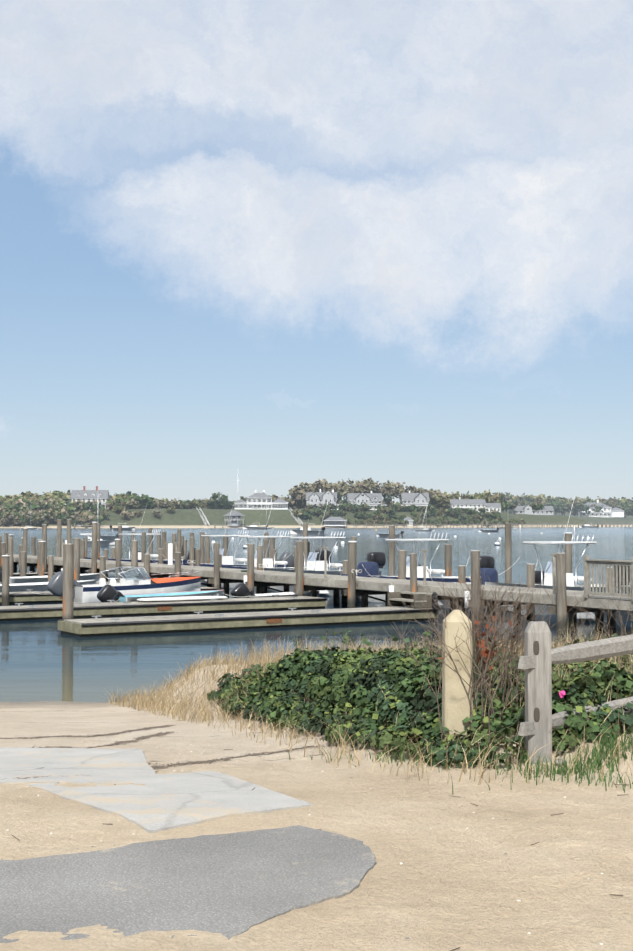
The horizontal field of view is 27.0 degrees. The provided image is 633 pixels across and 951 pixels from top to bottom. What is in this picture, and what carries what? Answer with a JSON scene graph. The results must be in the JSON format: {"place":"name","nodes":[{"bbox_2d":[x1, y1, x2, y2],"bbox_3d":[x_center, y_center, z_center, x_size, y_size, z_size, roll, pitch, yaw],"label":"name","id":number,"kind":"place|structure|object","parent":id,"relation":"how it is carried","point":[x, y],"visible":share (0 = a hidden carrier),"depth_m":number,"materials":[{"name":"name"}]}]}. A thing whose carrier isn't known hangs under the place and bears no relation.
{"place":"outdoors","nodes":[
{"label":"outdoors","id":0,"kind":"place"},
{"bbox_2d":[0,508,632,950],"bbox_3d":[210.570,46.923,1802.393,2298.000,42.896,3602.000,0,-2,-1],"label":"ground","id":1,"kind":"structure","parent":0,"point":[448,882],"depth_m":6.94,"materials":[{"name":"beige sand"}]},
{"bbox_2d":[0,747,155,782],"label":"concrete slab","id":2,"kind":"structure","parent":1,"relation":"on","point":[72,764],"depth_m":10.29,"materials":[{"name":"grey concrete"}]},
{"bbox_2d":[65,486,109,508],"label":"house","id":3,"kind":"structure","parent":1,"relation":"on","point":[103,496],"depth_m":671.56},
{"bbox_2d":[74,523,109,527],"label":"dock","id":4,"kind":"object","parent":1,"relation":"on","point":[86,525],"depth_m":628.12,"materials":[{"name":"grey wood"}]},
{"bbox_2d":[28,770,312,832],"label":"concrete slab","id":5,"kind":"structure","parent":1,"relation":"on","point":[158,803],"depth_m":7.93,"materials":[{"name":"grey concrete"}]},
{"bbox_2d":[0,825,376,942],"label":"asphalt pavement","id":6,"kind":"structure","parent":1,"relation":"on","point":[229,885],"depth_m":5.84,"materials":[{"name":"grey asphalt"}]},
{"bbox_2d":[196,507,209,525],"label":"bluff stairs","id":7,"kind":"structure","parent":1,"relation":"on","point":[203,517],"depth_m":667.09,"materials":[{"name":"white wood"}]},
{"bbox_2d":[206,500,234,508],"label":"clipped hedge","id":8,"kind":"object","parent":1,"relation":"on","point":[219,505],"depth_m":694.38,"materials":[{"name":"green plant"}]},
{"bbox_2d":[223,510,244,527],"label":"beach pavilion","id":9,"kind":"structure","parent":1,"relation":"on","point":[235,519],"depth_m":657.83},
{"bbox_2d":[234,490,288,509],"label":"house","id":10,"kind":"structure","parent":1,"relation":"on","point":[259,500],"depth_m":699.27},
{"bbox_2d":[289,509,301,523],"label":"bluff stairs","id":11,"kind":"structure","parent":1,"relation":"on","point":[290,510],"depth_m":679.60,"materials":[{"name":"white wood"}]},
{"bbox_2d":[0,725,628,950],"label":"ground cracks","id":12,"kind":"object","parent":1,"relation":"on","point":[141,738],"visible":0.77,"depth_m":11.34,"materials":[{"name":"brown"}]},
{"bbox_2d":[0,478,632,526],"bbox_3d":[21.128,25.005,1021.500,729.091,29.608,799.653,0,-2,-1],"label":"shore trees","id":13,"kind":"object","parent":1,"relation":"on","point":[23,509],"depth_m":709.57,"materials":[{"name":"green plant"}]},
{"bbox_2d":[1,519,632,633],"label":"pier","id":14,"kind":"structure","parent":1,"relation":"on","point":[299,580],"depth_m":45.79,"materials":[{"name":"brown wood"}]},
{"bbox_2d":[30,551,583,612],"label":"dock lines","id":15,"kind":"object","parent":14,"relation":"on","point":[391,589],"visible":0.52,"depth_m":44.17,"materials":[{"name":"fabric"}]},
{"bbox_2d":[584,555,632,600],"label":"railing","id":16,"kind":"object","parent":14,"relation":"on","point":[588,562],"visible":1,"depth_m":34.47,"materials":[{"name":"brown wood"}]},
{"bbox_2d":[306,489,339,509],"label":"house","id":17,"kind":"structure","parent":1,"relation":"on","point":[317,498],"depth_m":711.91,"materials":[{"name":"white wood"}]},
{"bbox_2d":[323,517,346,525],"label":"boathouse","id":18,"kind":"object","parent":1,"relation":"on","point":[334,521],"depth_m":671.88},
{"bbox_2d":[347,491,386,509],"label":"house","id":19,"kind":"structure","parent":1,"relation":"on","point":[373,500],"depth_m":719.12,"materials":[{"name":"white wood"}]},
{"bbox_2d":[403,517,413,525],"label":"shore shed","id":20,"kind":"structure","parent":1,"relation":"on","point":[410,520],"depth_m":694.06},
{"bbox_2d":[400,491,429,507],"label":"house","id":21,"kind":"structure","parent":1,"relation":"on","point":[419,500],"depth_m":732.56,"materials":[{"name":"white wood"}]},
{"bbox_2d":[207,616,632,769],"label":"leafy shrubs","id":22,"kind":"object","parent":1,"relation":"on","point":[361,674],"visible":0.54,"depth_m":11.20,"materials":[{"name":"green plant"}]},
{"bbox_2d":[257,674,632,745],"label":"underbrush shrub","id":23,"kind":"object","parent":1,"relation":"on","point":[621,729],"visible":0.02,"depth_m":9.81,"materials":[{"name":"plant"}]},
{"bbox_2d":[442,610,473,740],"bbox_3d":[1.063,1.642,9.965,0.224,1.251,0.224,0,-2,-1],"label":"wooden post","id":24,"kind":"object","parent":1,"relation":"on","point":[455,704],"visible":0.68,"depth_m":9.87,"materials":[{"name":"beige wood"}]},
{"bbox_2d":[449,497,500,512],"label":"long pale house","id":25,"kind":"structure","parent":1,"relation":"on","point":[469,503],"depth_m":761.01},
{"bbox_2d":[378,564,632,748],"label":"bare twig shrub","id":26,"kind":"object","parent":1,"relation":"on","point":[483,668],"visible":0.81,"depth_m":10.13,"materials":[{"name":"brown plant"}]},
{"bbox_2d":[511,505,553,514],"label":"house","id":27,"kind":"structure","parent":1,"relation":"on","point":[545,510],"depth_m":797.37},
{"bbox_2d":[502,493,632,526],"bbox_3d":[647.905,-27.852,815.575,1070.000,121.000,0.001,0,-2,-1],"label":"trees","id":28,"kind":"object","parent":1,"relation":"on","point":[584,506],"depth_m":803.53,"materials":[{"name":"green plant"}]},
{"bbox_2d":[518,621,632,764],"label":"split rail fence","id":29,"kind":"object","parent":1,"relation":"on","point":[539,658],"visible":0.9,"depth_m":9.13,"materials":[{"name":"grey wood"}]},
{"bbox_2d":[578,500,623,516],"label":"white house","id":30,"kind":"structure","parent":1,"relation":"on","point":[615,513],"depth_m":851.61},
{"bbox_2d":[0,527,632,701],"bbox_3d":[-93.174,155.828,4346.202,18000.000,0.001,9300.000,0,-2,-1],"label":"water","id":31,"kind":"structure","parent":0,"point":[44,660],"depth_m":36.59,"materials":[{"name":"blue liquid"}]},
{"bbox_2d":[20,520,37,529],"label":"sail boat","id":32,"kind":"object","parent":31,"relation":"on","point":[30,528],"visible":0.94,"depth_m":518.29,"materials":[{"name":"white"}]},
{"bbox_2d":[13,571,55,576],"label":"float finger","id":33,"kind":"object","parent":31,"relation":"on","point":[27,574],"visible":0.29,"depth_m":67.40},
{"bbox_2d":[0,580,95,591],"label":"boat","id":34,"kind":"object","parent":31,"relation":"in","point":[21,587],"visible":0.31,"depth_m":51.96,"materials":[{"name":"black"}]},
{"bbox_2d":[0,570,98,583],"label":"boat","id":35,"kind":"object","parent":31,"relation":"in","point":[36,579],"visible":0.21,"depth_m":58.06,"materials":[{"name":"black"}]},
{"bbox_2d":[78,503,114,545],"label":"sail boat","id":36,"kind":"object","parent":31,"relation":"on","point":[105,542],"visible":0.48,"depth_m":168.62,"materials":[{"name":"white"}]},
{"bbox_2d":[88,533,117,538],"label":"moored boat","id":37,"kind":"object","parent":31,"relation":"on","point":[105,537],"visible":0.35,"depth_m":227.51,"materials":[{"name":"white"}]},
{"bbox_2d":[0,586,221,603],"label":"float finger","id":38,"kind":"object","parent":31,"relation":"on","point":[25,597],"visible":0.29,"depth_m":48.85},
{"bbox_2d":[109,525,134,530],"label":"cruiser boat","id":39,"kind":"object","parent":31,"relation":"on","point":[126,528],"visible":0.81,"depth_m":448.84,"materials":[{"name":"white"}]},
{"bbox_2d":[47,567,200,602],"bbox_3d":[-6.908,4.244,48.059,5.975,1.803,2.050,1,-2,-31],"label":"runabout boat","id":40,"kind":"object","parent":31,"relation":"on","point":[133,583],"visible":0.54,"depth_m":47.54,"materials":[{"name":"white plastic"}]},
{"bbox_2d":[85,506,196,575],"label":"motorboat","id":41,"kind":"object","parent":31,"relation":"in","point":[186,559],"visible":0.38,"depth_m":74.86,"materials":[{"name":"white"}]},
{"bbox_2d":[97,584,223,601],"bbox_3d":[-5.295,4.358,45.406,4.747,1.337,1.650,1,-2,-31],"label":"motorboat","id":42,"kind":"object","parent":31,"relation":"in","point":[106,592],"visible":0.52,"depth_m":44.64,"materials":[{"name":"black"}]},
{"bbox_2d":[0,528,323,576],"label":"mooring pilings","id":43,"kind":"object","parent":31,"relation":"on","point":[182,546],"visible":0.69,"depth_m":73.02,"materials":[{"name":"brown wood"}]},
{"bbox_2d":[0,595,326,620],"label":"floating dock","id":44,"kind":"object","parent":31,"relation":"on","point":[18,612],"visible":0.92,"depth_m":42.86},
{"bbox_2d":[157,504,293,582],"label":"motorboat","id":45,"kind":"object","parent":31,"relation":"in","point":[227,560],"visible":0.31,"depth_m":66.50,"materials":[{"name":"white"}]},
{"bbox_2d":[58,544,438,636],"bbox_3d":[-1.770,4.348,38.239,11.548,4.808,2.236,1,-2,-31],"label":"floating dock","id":46,"kind":"object","parent":31,"relation":"on","point":[68,624],"visible":0.94,"depth_m":36.61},
{"bbox_2d":[388,591,432,608],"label":"dock steps","id":47,"kind":"structure","parent":46,"relation":"on","point":[398,599],"depth_m":40.98,"materials":[{"name":"brown wood"}]},
{"bbox_2d":[243,523,267,529],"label":"cruiser boat","id":48,"kind":"object","parent":31,"relation":"on","point":[252,527],"visible":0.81,"depth_m":517.88,"materials":[{"name":"white"}]},
{"bbox_2d":[199,505,330,587],"bbox_3d":[-2.360,3.459,62.197,7.040,4.309,2.350,1,-2,-31],"label":"motorboat","id":49,"kind":"object","parent":31,"relation":"in","point":[269,561],"visible":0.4,"depth_m":61.90,"materials":[{"name":"white plastic"}]},
{"bbox_2d":[260,502,273,528],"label":"sail boat","id":50,"kind":"object","parent":31,"relation":"on","point":[266,519],"visible":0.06,"depth_m":560.16,"materials":[{"name":"white"}]},
{"bbox_2d":[231,583,318,597],"bbox_3d":[-1.457,4.554,47.844,3.650,1.408,1.350,1,-2,-31],"label":"tender boat","id":51,"kind":"object","parent":31,"relation":"on","point":[240,590],"visible":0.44,"depth_m":47.09,"materials":[{"name":"white plastic"}]},
{"bbox_2d":[2,523,571,604],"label":"mooring piles","id":52,"kind":"object","parent":31,"relation":"on","point":[7,566],"visible":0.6,"depth_m":55.78,"materials":[{"name":"brown wood"}]},
{"bbox_2d":[290,519,324,534],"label":"cruiser boat","id":53,"kind":"object","parent":31,"relation":"on","point":[299,531],"visible":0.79,"depth_m":302.76,"materials":[{"name":"white"}]},
{"bbox_2d":[254,503,385,591],"bbox_3d":[0.178,3.333,58.592,6.840,4.309,2.350,1,-2,-31],"label":"boat","id":54,"kind":"object","parent":31,"relation":"in","point":[314,566],"visible":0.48,"depth_m":58.23,"materials":[{"name":"white plastic"}]},
{"bbox_2d":[318,562,420,595],"bbox_3d":[2.060,4.390,55.016,5.590,1.597,1.950,1,-2,-31],"label":"white skiff boat","id":55,"kind":"object","parent":31,"relation":"in","point":[371,568],"visible":0.08,"depth_m":54.72,"materials":[{"name":"black"}]},
{"bbox_2d":[377,531,403,536],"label":"moored boat","id":56,"kind":"object","parent":31,"relation":"on","point":[387,535],"visible":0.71,"depth_m":260.10,"materials":[{"name":"white"}]},
{"bbox_2d":[212,525,589,548],"bbox_3d":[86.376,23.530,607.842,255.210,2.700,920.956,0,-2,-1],"label":"mooring buoys","id":57,"kind":"object","parent":31,"relation":"on","point":[343,542],"visible":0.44,"depth_m":186.46,"materials":[{"name":"white paint"}]},
{"bbox_2d":[341,501,494,601],"bbox_3d":[4.002,3.077,51.325,7.240,4.309,2.350,1,-2,-31],"label":"boat","id":58,"kind":"object","parent":31,"relation":"on","point":[487,561],"visible":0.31,"depth_m":51.03,"materials":[{"name":"white plastic"}]},
{"bbox_2d":[414,518,434,530],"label":"sail boat","id":59,"kind":"object","parent":31,"relation":"on","point":[426,529],"visible":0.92,"depth_m":420.20,"materials":[{"name":"white"}]},
{"bbox_2d":[344,521,618,527],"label":"pier","id":60,"kind":"structure","parent":31,"relation":"in","point":[490,524],"depth_m":713.62,"materials":[{"name":"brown wood"}]},
{"bbox_2d":[479,528,498,531],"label":"moored boat","id":61,"kind":"object","parent":31,"relation":"on","point":[489,530],"visible":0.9,"depth_m":379.58,"materials":[{"name":"white"}]},
{"bbox_2d":[438,568,544,607],"bbox_3d":[5.987,4.128,47.578,5.790,1.597,2.000,1,-2,-31],"label":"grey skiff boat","id":62,"kind":"object","parent":31,"relation":"in","point":[491,573],"visible":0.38,"depth_m":47.32,"materials":[{"name":"black"}]},
{"bbox_2d":[481,521,632,527],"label":"pier","id":63,"kind":"structure","parent":31,"relation":"in","point":[583,524],"depth_m":741.81,"materials":[{"name":"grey wood"}]},
{"bbox_2d":[485,497,629,614],"bbox_3d":[8.321,2.841,44.593,6.640,4.309,2.350,1,-2,-31],"label":"boat","id":64,"kind":"object","parent":31,"relation":"in","point":[570,580],"visible":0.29,"depth_m":44.31,"materials":[{"name":"white plastic"}]},
{"bbox_2d":[579,524,598,527],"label":"cruiser boat","id":65,"kind":"object","parent":31,"relation":"on","point":[586,526],"depth_m":642.28,"materials":[{"name":"white"}]},
{"bbox_2d":[567,611,632,621],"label":"boat","id":66,"kind":"object","parent":31,"relation":"on","point":[622,613],"visible":0.06,"depth_m":39.68,"materials":[{"name":"black"}]},
{"bbox_2d":[0,0,632,503],"label":"sky","id":67,"kind":"structure","parent":0,"point":[247,246],"materials":[{"name":"blue"}]},
{"bbox_2d":[101,621,632,794],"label":"dry beach grass","id":68,"kind":"structure","parent":0,"point":[568,770],"depth_m":12.19,"materials":[{"name":"plant"}]}
]}

